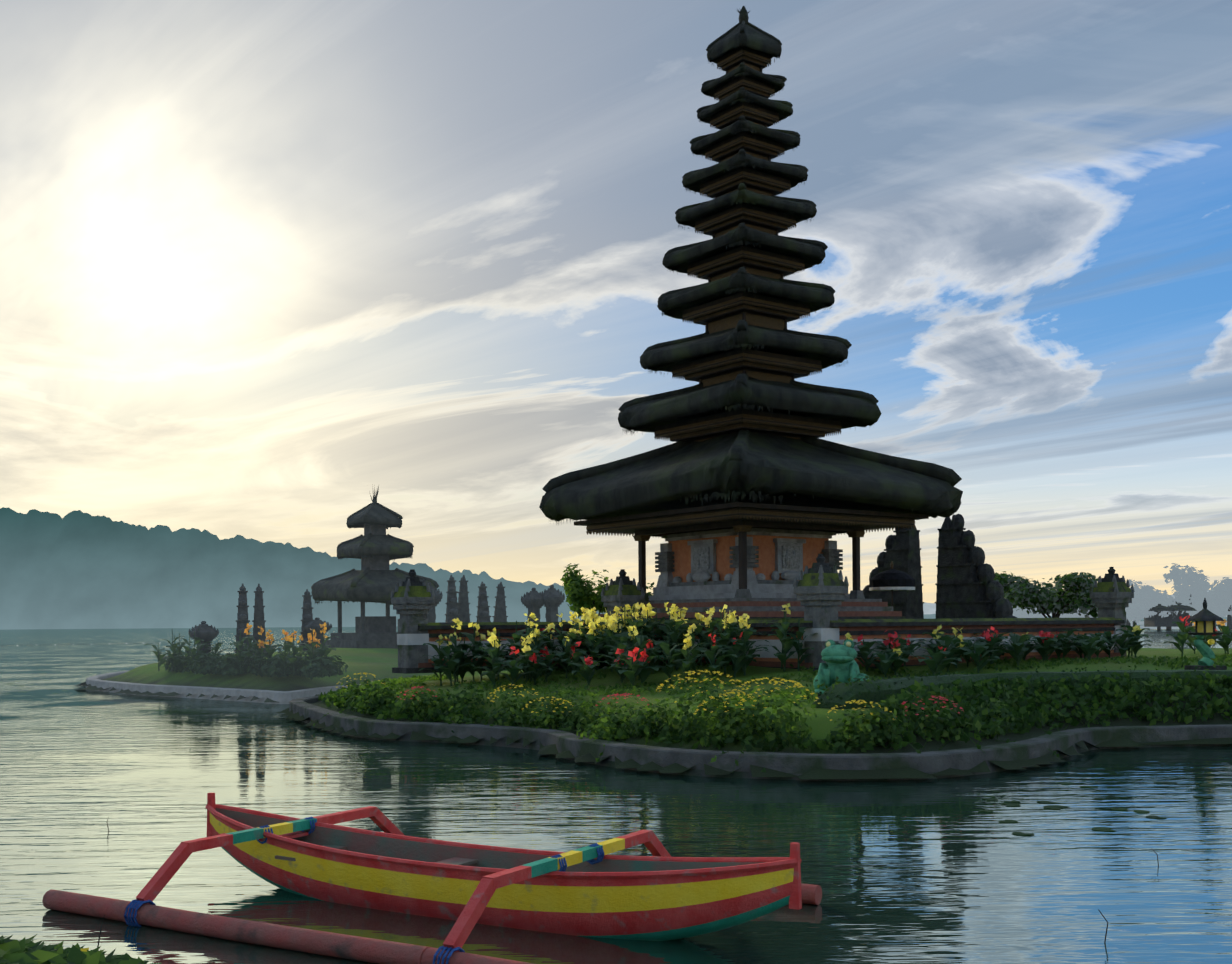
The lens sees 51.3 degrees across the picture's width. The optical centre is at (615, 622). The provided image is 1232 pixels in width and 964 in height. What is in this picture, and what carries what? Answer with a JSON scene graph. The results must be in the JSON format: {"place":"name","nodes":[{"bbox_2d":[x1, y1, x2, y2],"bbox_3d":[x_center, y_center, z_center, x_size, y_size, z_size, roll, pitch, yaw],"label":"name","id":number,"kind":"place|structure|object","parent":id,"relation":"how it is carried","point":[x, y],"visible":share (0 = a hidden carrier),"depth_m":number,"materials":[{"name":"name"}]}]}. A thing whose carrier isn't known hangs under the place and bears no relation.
{"place":"outdoors","nodes":[
{"label":"outdoors","id":0,"kind":"place"},
{"bbox_2d":[0,935,161,963],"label":"bank plants","id":1,"kind":"object","parent":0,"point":[22,951],"visible":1,"depth_m":5.70,"materials":[{"name":"green plant"}]},
{"bbox_2d":[74,648,433,702],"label":"small island","id":2,"kind":"structure","parent":0,"point":[380,663],"depth_m":41.12,"materials":[{"name":"green plant"}]},
{"bbox_2d":[144,623,347,679],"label":"island plants","id":3,"kind":"object","parent":2,"relation":"on","point":[315,663],"visible":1,"depth_m":38.50,"materials":[{"name":"green plant"}]},
{"bbox_2d":[325,484,397,648],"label":"small pagoda","id":4,"kind":"object","parent":2,"relation":"on","point":[375,632],"visible":0.62,"depth_m":55.06,"materials":[{"name":"grey stone"}]},
{"bbox_2d":[311,502,438,604],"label":"meru roofs","id":5,"kind":"structure","parent":4,"relation":"on","point":[367,584],"depth_m":54.78,"materials":[{"name":"grey wicker"}]},
{"bbox_2d":[188,575,564,654],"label":"stone pillars","id":6,"kind":"structure","parent":2,"relation":"on","point":[551,599],"depth_m":50.06,"materials":[{"name":"stone"}]},
{"bbox_2d":[0,507,1226,629],"bbox_3d":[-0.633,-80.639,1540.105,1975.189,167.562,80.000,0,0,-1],"label":"mountain","id":7,"kind":"structure","parent":0,"point":[79,569],"depth_m":1518.97,"materials":[{"name":"plant"}]},
{"bbox_2d":[0,620,1231,963],"bbox_3d":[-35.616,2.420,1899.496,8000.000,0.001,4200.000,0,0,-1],"label":"lake water","id":8,"kind":"structure","parent":0,"point":[942,870],"depth_m":13.36,"materials":[{"name":"liquid"}]},
{"bbox_2d":[86,670,360,703],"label":"island kerb","id":9,"kind":"structure","parent":8,"relation":"in","point":[283,697],"depth_m":37.57,"materials":[{"name":"stone"}]},
{"bbox_2d":[42,793,821,963],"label":"outrigger boat","id":10,"kind":"object","parent":8,"relation":"on","point":[596,890],"visible":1,"depth_m":9.01,"materials":[{"name":"wood"}]},
{"bbox_2d":[2,642,1218,947],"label":"lily pads","id":11,"kind":"object","parent":8,"relation":"on","point":[990,798],"visible":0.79,"depth_m":14.62,"materials":[{"name":"green plant"}]},
{"bbox_2d":[0,0,1231,602],"label":"sky","id":12,"kind":"structure","parent":0,"point":[265,265],"materials":[{"name":"blue"}]},
{"bbox_2d":[574,46,928,620],"bbox_3d":[3.372,-6.713,33.201,6.460,15.850,6.460,0,0,-37],"label":"pagoda","id":13,"kind":"object","parent":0,"point":[752,560],"visible":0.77,"depth_m":32.28,"materials":[{"name":"brown wood"}]},
{"bbox_2d":[539,5,962,524],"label":"meru thatch roofs","id":14,"kind":"structure","parent":13,"relation":"on","point":[745,465],"depth_m":32.10,"materials":[{"name":"black wicker"}]},
{"bbox_2d":[278,648,1231,779],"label":"island","id":15,"kind":"structure","parent":0,"point":[820,730],"depth_m":22.41,"materials":[{"name":"green plant"}]},
{"bbox_2d":[560,563,609,616],"bbox_3d":[-0.677,-0.286,36.849,2.258,2.875,2.010,0,0,-25],"label":"shrub","id":16,"kind":"object","parent":15,"relation":"on","point":[579,595],"visible":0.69,"depth_m":36.28,"materials":[{"name":"green plant"}]},
{"bbox_2d":[646,582,656,595],"bbox_3d":[0.844,-0.135,38.404,1.794,2.546,1.644,0,0,-1],"label":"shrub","id":17,"kind":"object","parent":15,"relation":"on","point":[650,593],"depth_m":38.28,"materials":[{"name":"green plant"}]},
{"bbox_2d":[336,670,1022,746],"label":"flowering shrubs","id":18,"kind":"object","parent":15,"relation":"on","point":[369,693],"visible":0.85,"depth_m":19.84,"materials":[{"name":"green plant"}]},
{"bbox_2d":[289,696,1231,780],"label":"island kerb","id":19,"kind":"structure","parent":15,"relation":"attached to","point":[929,762],"depth_m":19.21,"materials":[{"name":"concrete"}]},
{"bbox_2d":[390,554,1134,673],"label":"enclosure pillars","id":20,"kind":"structure","parent":15,"relation":"on","point":[820,589],"depth_m":28.70,"materials":[{"name":"grey stone"}]},
{"bbox_2d":[312,654,1231,772],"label":"island weeds","id":21,"kind":"object","parent":15,"relation":"on","point":[1127,690],"visible":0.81,"depth_m":22.35,"materials":[{"name":"green plant"}]},
{"bbox_2d":[419,602,1231,688],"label":"flowering plants","id":22,"kind":"object","parent":15,"relation":"on","point":[636,645],"visible":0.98,"depth_m":27.91,"materials":[{"name":"green plant"}]},
{"bbox_2d":[812,639,868,696],"bbox_3d":[3.834,0.795,21.959,0.988,1.026,0.822,0,0,24],"label":"frog statue","id":23,"kind":"object","parent":15,"relation":"on","point":[841,664],"visible":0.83,"depth_m":21.76,"materials":[{"name":"stone"}]},
{"bbox_2d":[869,562,914,606],"bbox_3d":[7.532,-0.405,34.979,1.240,2.570,1.240,0,0,-1],"label":"parasol","id":24,"kind":"object","parent":15,"relation":"on","point":[891,579],"visible":0.9,"depth_m":34.53,"materials":[{"name":"black fabric"}]},
{"bbox_2d":[862,514,1016,618],"bbox_3d":[8.283,-1.088,39.413,1.600,4.224,9.776,0,0,-37],"label":"split gate","id":25,"kind":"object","parent":15,"relation":"on","point":[968,585],"visible":0.44,"depth_m":37.10,"materials":[{"name":"stone"}]},
{"bbox_2d":[806,665,1231,708],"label":"clipped hedge","id":26,"kind":"object","parent":15,"relation":"on","point":[839,693],"visible":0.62,"depth_m":21.94,"materials":[{"name":"green plant"}]},
{"bbox_2d":[994,571,1098,617],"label":"tree","id":27,"kind":"object","parent":15,"relation":"on","point":[1072,596],"visible":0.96,"depth_m":48.88,"materials":[{"name":"green plant"}]},
{"bbox_2d":[1184,598,1226,669],"bbox_3d":[11.910,0.333,25.938,0.597,1.700,0.598,0,0,-18],"label":"garden lantern","id":28,"kind":"object","parent":15,"relation":"on","point":[1204,618],"visible":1,"depth_m":25.84,"materials":[{"name":"stone"}]},
{"bbox_2d":[418,617,1124,672],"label":"enclosure wall","id":29,"kind":"structure","parent":0,"point":[869,630],"depth_m":29.08,"materials":[{"name":"grey stone"}]},
{"bbox_2d":[923,590,1226,616],"bbox_3d":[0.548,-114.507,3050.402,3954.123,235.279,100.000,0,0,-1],"label":"hill ridge","id":30,"kind":"structure","parent":0,"point":[929,608],"depth_m":3085.51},
{"bbox_2d":[1012,563,1231,628],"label":"shore trees","id":31,"kind":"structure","parent":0,"point":[1152,607],"depth_m":260.08,"materials":[{"name":"green plant"}]}
]}

